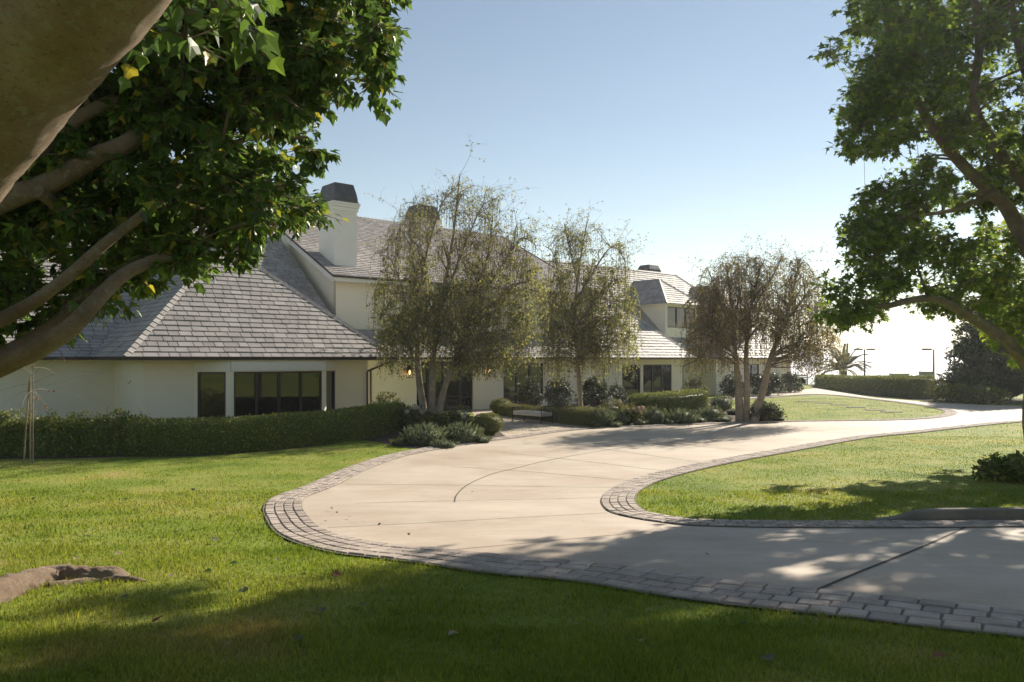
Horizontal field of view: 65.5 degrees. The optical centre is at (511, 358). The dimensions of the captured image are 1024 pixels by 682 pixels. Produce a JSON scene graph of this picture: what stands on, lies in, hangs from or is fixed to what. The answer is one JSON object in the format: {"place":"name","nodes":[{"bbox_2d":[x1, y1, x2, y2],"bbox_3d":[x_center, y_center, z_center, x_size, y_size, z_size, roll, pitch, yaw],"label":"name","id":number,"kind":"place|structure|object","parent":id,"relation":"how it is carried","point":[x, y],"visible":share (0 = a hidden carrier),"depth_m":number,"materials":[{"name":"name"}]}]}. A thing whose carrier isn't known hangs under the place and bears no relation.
{"place":"outdoors","nodes":[
{"label":"outdoors","id":0,"kind":"place"},
{"bbox_2d":[0,384,1023,681],"bbox_3d":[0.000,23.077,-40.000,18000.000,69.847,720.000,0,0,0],"label":"lawn","id":1,"kind":"structure","parent":0,"point":[698,482],"depth_m":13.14,"materials":[{"name":"green plant"}]},
{"bbox_2d":[0,357,130,462],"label":"staked sapling","id":2,"kind":"object","parent":1,"relation":"on","point":[29,390],"visible":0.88,"depth_m":21.28,"materials":[{"name":"plant"}]},
{"bbox_2d":[152,615,163,621],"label":"fallen leaf","id":3,"kind":"object","parent":1,"relation":"on","point":[155,619],"visible":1,"depth_m":6.20,"materials":[{"name":"brown plant"}]},
{"bbox_2d":[0,0,411,602],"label":"shade tree","id":4,"kind":"object","parent":1,"relation":"on","point":[76,115],"visible":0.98,"depth_m":6.42,"materials":[{"name":"green plant"}]},
{"bbox_2d":[238,586,247,591],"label":"fallen leaf","id":5,"kind":"object","parent":1,"relation":"on","point":[245,588],"visible":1,"depth_m":7.23,"materials":[{"name":"green plant"}]},
{"bbox_2d":[0,427,504,458],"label":"planting bed","id":6,"kind":"object","parent":1,"relation":"on","point":[384,439],"visible":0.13,"depth_m":25.74,"materials":[{"name":"soil"}]},
{"bbox_2d":[0,405,148,456],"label":"loose hedge","id":7,"kind":"object","parent":6,"relation":"on","point":[75,435],"visible":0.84,"depth_m":23.11,"materials":[{"name":"green plant"}]},
{"bbox_2d":[123,401,406,455],"bbox_3d":[-7.207,2.361,27.830,3.041,1.277,12.246,0,0,33],"label":"clipped hedge","id":8,"kind":"object","parent":6,"relation":"on","point":[188,435],"visible":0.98,"depth_m":24.62,"materials":[{"name":"green plant"}]},
{"bbox_2d":[371,391,406,406],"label":"leafy shrub","id":9,"kind":"object","parent":6,"relation":"on","point":[379,399],"visible":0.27,"depth_m":34.27,"materials":[{"name":"green plant"}]},
{"bbox_2d":[388,437,409,444],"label":"silver plant","id":10,"kind":"object","parent":6,"relation":"on","point":[400,441],"visible":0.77,"depth_m":26.50,"materials":[{"name":"green plant"}]},
{"bbox_2d":[396,403,433,428],"bbox_3d":[-4.059,2.337,32.305,1.817,1.075,1.403,0,0,0],"label":"hydrangea","id":11,"kind":"object","parent":6,"relation":"on","point":[409,416],"visible":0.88,"depth_m":32.06,"materials":[{"name":"green plant"}]},
{"bbox_2d":[399,421,453,445],"bbox_3d":[-2.867,2.536,26.778,1.839,0.941,1.819,0,0,0],"label":"lavender shrub","id":12,"kind":"object","parent":6,"relation":"on","point":[427,434],"visible":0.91,"depth_m":26.36,"materials":[{"name":"green plant"}]},
{"bbox_2d":[430,438,459,447],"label":"silver plant","id":13,"kind":"object","parent":6,"relation":"on","point":[445,444],"visible":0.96,"depth_m":25.45,"materials":[{"name":"grey plant"}]},
{"bbox_2d":[417,412,475,427],"bbox_3d":[-3.500,2.638,34.018,0.892,0.750,7.294,0,0,-39],"label":"boxwood hedge","id":14,"kind":"object","parent":6,"relation":"on","point":[439,419],"visible":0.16,"depth_m":32.96,"materials":[{"name":"green plant"}]},
{"bbox_2d":[443,404,471,427],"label":"hydrangea","id":15,"kind":"object","parent":6,"relation":"on","point":[458,416],"visible":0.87,"depth_m":31.53,"materials":[{"name":"green plant"}]},
{"bbox_2d":[444,420,484,442],"bbox_3d":[-1.723,2.554,27.382,1.648,0.918,1.718,0,0,0],"label":"lavender shrub","id":16,"kind":"object","parent":6,"relation":"on","point":[466,433],"visible":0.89,"depth_m":27.03,"materials":[{"name":"green plant"}]},
{"bbox_2d":[364,133,594,414],"bbox_3d":[-1.487,-2.856,34.215,10.228,12.018,6.290,0,0,0],"label":"birch tree","id":17,"kind":"object","parent":6,"relation":"on","point":[408,336],"visible":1,"depth_m":33.61,"materials":[{"name":"green plant"}]},
{"bbox_2d":[474,434,492,442],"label":"silver plant","id":18,"kind":"object","parent":6,"relation":"on","point":[485,439],"visible":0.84,"depth_m":27.21,"materials":[{"name":"grey plant"}]},
{"bbox_2d":[471,412,503,434],"bbox_3d":[-0.941,2.535,30.645,1.337,0.914,1.304,0,0,0],"label":"boxwood ball","id":19,"kind":"object","parent":6,"relation":"on","point":[492,423],"visible":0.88,"depth_m":30.27,"materials":[{"name":"green plant"}]},
{"bbox_2d":[293,634,305,639],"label":"fallen leaf","id":20,"kind":"object","parent":1,"relation":"on","point":[295,636],"visible":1,"depth_m":5.67,"materials":[{"name":"green plant"}]},
{"bbox_2d":[333,570,343,576],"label":"fallen leaf","id":21,"kind":"object","parent":1,"relation":"on","point":[336,573],"visible":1,"depth_m":8.06,"materials":[{"name":"brown plant"}]},
{"bbox_2d":[0,182,792,423],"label":"house","id":22,"kind":"structure","parent":1,"relation":"on","point":[283,328],"depth_m":35.31,"materials":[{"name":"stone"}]},
{"bbox_2d":[198,372,225,422],"bbox_3d":[-11.798,1.545,31.337,1.101,2.010,0.100,0,0,-2],"label":"window","id":23,"kind":"structure","parent":22,"relation":"in","point":[211,385],"depth_m":31.34,"materials":[{"name":"black glass"}]},
{"bbox_2d":[234,371,321,421],"bbox_3d":[-9.563,1.545,32.670,3.810,2.010,0.100,0,0,-41],"label":"window","id":24,"kind":"structure","parent":22,"relation":"in","point":[255,393],"depth_m":32.61,"materials":[{"name":"black glass"}]},
{"bbox_2d":[326,371,334,409],"bbox_3d":[-7.951,1.545,34.680,0.100,2.010,1.063,0,0,8],"label":"window","id":25,"kind":"structure","parent":22,"relation":"in","point":[330,375],"depth_m":34.83,"materials":[{"name":"black glass"}]},
{"bbox_2d":[406,365,412,377],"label":"wall lantern","id":26,"kind":"object","parent":22,"relation":"attached to","point":[408,368],"depth_m":43.43,"materials":[{"name":"metal"}]},
{"bbox_2d":[403,292,428,322],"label":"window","id":27,"kind":"structure","parent":22,"relation":"in","point":[405,292],"depth_m":47.24,"materials":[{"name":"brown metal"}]},
{"bbox_2d":[417,362,427,410],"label":"window","id":28,"kind":"structure","parent":22,"relation":"in","point":[424,378],"depth_m":44.59,"materials":[{"name":"black glass"}]},
{"bbox_2d":[428,361,444,410],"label":"door","id":29,"kind":"structure","parent":22,"relation":"in","point":[439,384],"depth_m":45.16,"materials":[{"name":"brown metal"}]},
{"bbox_2d":[445,361,460,410],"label":"door","id":30,"kind":"structure","parent":22,"relation":"in","point":[453,394],"depth_m":45.86,"materials":[{"name":"brown metal"}]},
{"bbox_2d":[461,361,471,409],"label":"window","id":31,"kind":"structure","parent":22,"relation":"in","point":[466,386],"depth_m":46.49,"materials":[{"name":"grey glass"}]},
{"bbox_2d":[457,297,489,325],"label":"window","id":32,"kind":"structure","parent":22,"relation":"in","point":[489,297],"depth_m":50.03,"materials":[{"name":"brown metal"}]},
{"bbox_2d":[504,363,542,403],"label":"window","id":33,"kind":"structure","parent":22,"relation":"in","point":[510,386],"depth_m":49.05,"materials":[{"name":"grey glass"}]},
{"bbox_2d":[540,301,563,328],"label":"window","id":34,"kind":"structure","parent":22,"relation":"in","point":[550,301],"depth_m":54.49,"materials":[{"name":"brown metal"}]},
{"bbox_2d":[622,365,639,395],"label":"window","id":35,"kind":"structure","parent":22,"relation":"in","point":[632,387],"depth_m":55.99,"materials":[{"name":"black glass"}]},
{"bbox_2d":[643,364,670,392],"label":"window","id":36,"kind":"structure","parent":22,"relation":"in","point":[657,377],"depth_m":57.79,"materials":[{"name":"grey glass"}]},
{"bbox_2d":[749,364,758,386],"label":"window","id":37,"kind":"structure","parent":22,"relation":"in","point":[752,372],"depth_m":68.98,"materials":[{"name":"grey glass"}]},
{"bbox_2d":[588,420,602,427],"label":"silver plant","id":38,"kind":"object","parent":1,"relation":"on","point":[595,424],"visible":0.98,"depth_m":33.72,"materials":[{"name":"grey plant"}]},
{"bbox_2d":[606,420,622,427],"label":"silver plant","id":39,"kind":"object","parent":1,"relation":"on","point":[615,424],"visible":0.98,"depth_m":34.04,"materials":[{"name":"grey plant"}]},
{"bbox_2d":[464,399,766,424],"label":"planting bed","id":40,"kind":"object","parent":1,"relation":"on","point":[732,416],"visible":0.07,"depth_m":42.38,"materials":[{"name":"soil"}]},
{"bbox_2d":[489,398,511,413],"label":"boxwood ball","id":41,"kind":"object","parent":40,"relation":"on","point":[493,407],"visible":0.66,"depth_m":42.59,"materials":[{"name":"green plant"}]},
{"bbox_2d":[497,402,561,422],"bbox_3d":[0.911,2.661,39.508,0.894,0.739,6.326,0,0,-29],"label":"boxwood hedge","id":42,"kind":"object","parent":40,"relation":"on","point":[504,409],"visible":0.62,"depth_m":39.47,"materials":[{"name":"green plant"}]},
{"bbox_2d":[513,375,545,406],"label":"dark shrub","id":43,"kind":"object","parent":40,"relation":"on","point":[528,393],"visible":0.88,"depth_m":45.87,"materials":[{"name":"green plant"}]},
{"bbox_2d":[540,375,575,409],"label":"dark shrub","id":44,"kind":"object","parent":40,"relation":"on","point":[553,397],"visible":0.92,"depth_m":45.26,"materials":[{"name":"green plant"}]},
{"bbox_2d":[557,405,605,426],"bbox_3d":[3.118,2.557,35.581,1.088,0.915,3.008,0,0,-33],"label":"boxwood hedge","id":45,"kind":"object","parent":40,"relation":"on","point":[570,415],"visible":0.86,"depth_m":35.34,"materials":[{"name":"green plant"}]},
{"bbox_2d":[527,199,653,409],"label":"birch tree","id":46,"kind":"object","parent":40,"relation":"on","point":[589,335],"visible":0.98,"depth_m":40.10,"materials":[{"name":"green plant"}]},
{"bbox_2d":[572,374,615,407],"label":"dark shrub","id":47,"kind":"object","parent":40,"relation":"on","point":[596,398],"visible":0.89,"depth_m":44.71,"materials":[{"name":"green plant"}]},
{"bbox_2d":[584,405,616,426],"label":"lavender shrub","id":48,"kind":"object","parent":40,"relation":"on","point":[604,417],"visible":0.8,"depth_m":34.20,"materials":[{"name":"green plant"}]},
{"bbox_2d":[602,398,627,413],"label":"hydrangea","id":49,"kind":"object","parent":40,"relation":"on","point":[615,406],"visible":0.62,"depth_m":36.15,"materials":[{"name":"green plant"}]},
{"bbox_2d":[605,382,628,405],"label":"dark shrub","id":50,"kind":"object","parent":40,"relation":"on","point":[619,395],"visible":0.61,"depth_m":46.50,"materials":[{"name":"green plant"}]},
{"bbox_2d":[612,408,635,424],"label":"lavender shrub","id":51,"kind":"object","parent":40,"relation":"on","point":[623,418],"visible":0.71,"depth_m":35.29,"materials":[{"name":"green plant"}]},
{"bbox_2d":[618,401,644,422],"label":"hydrangea","id":52,"kind":"object","parent":40,"relation":"on","point":[638,412],"visible":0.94,"depth_m":35.44,"materials":[{"name":"green plant"}]},
{"bbox_2d":[632,418,648,424],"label":"silver plant","id":53,"kind":"object","parent":40,"relation":"on","point":[640,422],"visible":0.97,"depth_m":35.13,"materials":[{"name":"grey plant"}]},
{"bbox_2d":[640,404,668,423],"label":"lavender shrub","id":54,"kind":"object","parent":40,"relation":"on","point":[651,415],"visible":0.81,"depth_m":35.99,"materials":[{"name":"green plant"}]},
{"bbox_2d":[627,388,709,414],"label":"clipped hedge","id":55,"kind":"object","parent":40,"relation":"on","point":[695,399],"visible":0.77,"depth_m":41.42,"materials":[{"name":"green plant"}]},
{"bbox_2d":[660,418,677,423],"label":"silver plant","id":56,"kind":"object","parent":40,"relation":"on","point":[666,421],"visible":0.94,"depth_m":35.50,"materials":[{"name":"grey plant"}]},
{"bbox_2d":[665,407,701,423],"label":"lavender shrub","id":57,"kind":"object","parent":40,"relation":"on","point":[684,417],"visible":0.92,"depth_m":35.91,"materials":[{"name":"green plant"}]},
{"bbox_2d":[680,372,710,392],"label":"leafy shrub","id":58,"kind":"object","parent":40,"relation":"on","point":[693,385],"visible":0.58,"depth_m":50.26,"materials":[{"name":"green plant"}]},
{"bbox_2d":[694,416,707,422],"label":"silver plant","id":59,"kind":"object","parent":40,"relation":"on","point":[701,420],"visible":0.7,"depth_m":36.53,"materials":[{"name":"grey plant"}]},
{"bbox_2d":[696,404,725,420],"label":"lavender shrub","id":60,"kind":"object","parent":40,"relation":"on","point":[709,412],"visible":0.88,"depth_m":38.12,"materials":[{"name":"green plant"}]},
{"bbox_2d":[708,394,734,409],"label":"lavender shrub","id":61,"kind":"object","parent":40,"relation":"on","point":[723,403],"visible":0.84,"depth_m":45.74,"materials":[{"name":"green plant"}]},
{"bbox_2d":[712,414,733,421],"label":"silver plant","id":62,"kind":"object","parent":40,"relation":"on","point":[723,419],"visible":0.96,"depth_m":37.00,"materials":[{"name":"grey plant"}]},
{"bbox_2d":[725,408,734,414],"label":"silver plant","id":63,"kind":"object","parent":40,"relation":"on","point":[730,412],"visible":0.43,"depth_m":42.19,"materials":[{"name":"grey plant"}]},
{"bbox_2d":[675,232,846,421],"bbox_3d":[11.798,-1.427,37.290,8.990,9.270,6.461,0,0,0],"label":"peeling bark tree","id":64,"kind":"object","parent":40,"relation":"on","point":[780,326],"visible":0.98,"depth_m":36.67,"materials":[{"name":"green plant"}]},
{"bbox_2d":[750,399,786,422],"bbox_3d":[11.791,2.547,37.571,2.396,1.304,2.102,0,0,0],"label":"dark shrub","id":65,"kind":"object","parent":40,"relation":"on","point":[769,410],"visible":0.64,"depth_m":37.09,"materials":[{"name":"green plant"}]},
{"bbox_2d":[768,416,787,420],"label":"silver plant","id":66,"kind":"object","parent":40,"relation":"on","point":[781,419],"visible":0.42,"depth_m":37.58,"materials":[{"name":"grey plant"}]},
{"bbox_2d":[718,371,751,397],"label":"dark shrub","id":67,"kind":"object","parent":1,"relation":"on","point":[728,384],"visible":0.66,"depth_m":60.94,"materials":[{"name":"green plant"}]},
{"bbox_2d":[759,652,774,659],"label":"fallen leaf","id":68,"kind":"object","parent":1,"relation":"on","point":[770,656],"visible":1,"depth_m":5.13,"materials":[{"name":"plant"}]},
{"bbox_2d":[750,371,787,395],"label":"dark shrub","id":69,"kind":"object","parent":1,"relation":"on","point":[775,379],"visible":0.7,"depth_m":64.14,"materials":[{"name":"green plant"}]},
{"bbox_2d":[779,371,803,391],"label":"dark shrub","id":70,"kind":"object","parent":1,"relation":"on","point":[796,385],"visible":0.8,"depth_m":70.12,"materials":[{"name":"green plant"}]},
{"bbox_2d":[796,374,807,384],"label":"slat fence","id":71,"kind":"object","parent":1,"relation":"on","point":[806,383],"visible":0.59,"depth_m":87.92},
{"bbox_2d":[808,343,880,382],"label":"palm tree","id":72,"kind":"object","parent":1,"relation":"on","point":[849,358],"visible":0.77,"depth_m":91.56,"materials":[{"name":"green plant"}]},
{"bbox_2d":[854,348,874,374],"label":"lamp post","id":73,"kind":"object","parent":1,"relation":"on","point":[864,354],"visible":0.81,"depth_m":77.85,"materials":[{"name":"metal"}]},
{"bbox_2d":[806,0,1023,436],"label":"star leaf tree","id":74,"kind":"object","parent":1,"relation":"on","point":[915,45],"visible":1,"depth_m":18.59,"materials":[{"name":"green plant"}]},
{"bbox_2d":[812,384,1022,403],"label":"planting bed","id":75,"kind":"object","parent":1,"relation":"on","point":[1017,401],"visible":0.28,"depth_m":59.27,"materials":[{"name":"soil"}]},
{"bbox_2d":[814,374,936,397],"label":"clipped hedge","id":76,"kind":"object","parent":75,"relation":"on","point":[910,386],"visible":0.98,"depth_m":64.39,"materials":[{"name":"green plant"}]},
{"bbox_2d":[923,373,950,399],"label":"leafy shrub","id":77,"kind":"object","parent":75,"relation":"on","point":[931,391],"visible":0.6,"depth_m":56.56,"materials":[{"name":"green plant"}]},
{"bbox_2d":[931,380,971,402],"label":"leafy shrub","id":78,"kind":"object","parent":75,"relation":"on","point":[946,391],"visible":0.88,"depth_m":53.85,"materials":[{"name":"green plant"}]},
{"bbox_2d":[933,285,1023,396],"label":"evergreen bush","id":79,"kind":"object","parent":75,"relation":"on","point":[970,352],"visible":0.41,"depth_m":56.01,"materials":[{"name":"green plant"}]},
{"bbox_2d":[957,382,1018,404],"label":"leafy shrub","id":80,"kind":"object","parent":75,"relation":"on","point":[985,395],"visible":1,"depth_m":52.18,"materials":[{"name":"green plant"}]},
{"bbox_2d":[922,348,934,377],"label":"lamp post","id":81,"kind":"object","parent":1,"relation":"on","point":[933,358],"visible":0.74,"depth_m":69.94,"materials":[{"name":"metal"}]},
{"bbox_2d":[931,651,949,656],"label":"fallen leaf","id":82,"kind":"object","parent":1,"relation":"on","point":[937,654],"visible":1,"depth_m":5.16,"materials":[{"name":"brown plant"}]},
{"bbox_2d":[872,507,1023,520],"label":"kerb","id":83,"kind":"structure","parent":1,"relation":"on","point":[995,513],"depth_m":12.12,"materials":[{"name":"concrete"}]},
{"bbox_2d":[970,449,1023,482],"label":"ground shrub","id":84,"kind":"object","parent":1,"relation":"on","point":[1010,465],"visible":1,"depth_m":17.47,"materials":[{"name":"green plant"}]},
{"bbox_2d":[472,409,585,435],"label":"entry path","id":85,"kind":"structure","parent":0,"point":[535,425],"depth_m":35.16,"materials":[{"name":"concrete"}]},
{"bbox_2d":[512,406,553,423],"bbox_3d":[0.949,2.652,37.078,0.780,0.705,2.045,0,0,-41],"label":"bench","id":86,"kind":"object","parent":85,"relation":"on","point":[541,414],"visible":0.98,"depth_m":36.61,"materials":[{"name":"stone"}]},
{"bbox_2d":[80,0,1023,358],"label":"sky","id":87,"kind":"structure","parent":0,"point":[703,125],"materials":[{"name":"blue"}]},
{"bbox_2d":[302,388,1023,637],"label":"driveway","id":88,"kind":"structure","parent":0,"point":[537,496],"depth_m":11.91,"materials":[{"name":"concrete"}]},
{"bbox_2d":[263,394,1023,636],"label":"paver border","id":89,"kind":"object","parent":88,"relation":"on","point":[285,513],"visible":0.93,"depth_m":8.00,"materials":[{"name":"stone"}]},
{"bbox_2d":[601,420,1023,527],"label":"paver border","id":90,"kind":"object","parent":88,"relation":"on","point":[620,499],"visible":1,"depth_m":13.02,"materials":[{"name":"stone"}]},
{"bbox_2d":[794,378,805,382],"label":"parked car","id":91,"kind":"object","parent":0,"point":[803,380],"visible":0.12,"depth_m":84.12,"materials":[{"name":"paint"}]},
{"bbox_2d":[791,359,973,384],"bbox_3d":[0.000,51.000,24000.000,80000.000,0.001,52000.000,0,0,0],"label":"sea","id":92,"kind":"structure","parent":0,"point":[909,366],"depth_m":4405.58,"materials":[{"name":"white liquid"}]},
{"bbox_2d":[888,373,908,375],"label":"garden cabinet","id":93,"kind":"object","parent":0,"point":[890,374],"visible":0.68,"depth_m":75.71,"materials":[{"name":"white"}]},
{"bbox_2d":[918,371,933,375],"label":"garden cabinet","id":94,"kind":"object","parent":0,"point":[924,373],"visible":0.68,"depth_m":69.55,"materials":[{"name":"white"}]}
]}

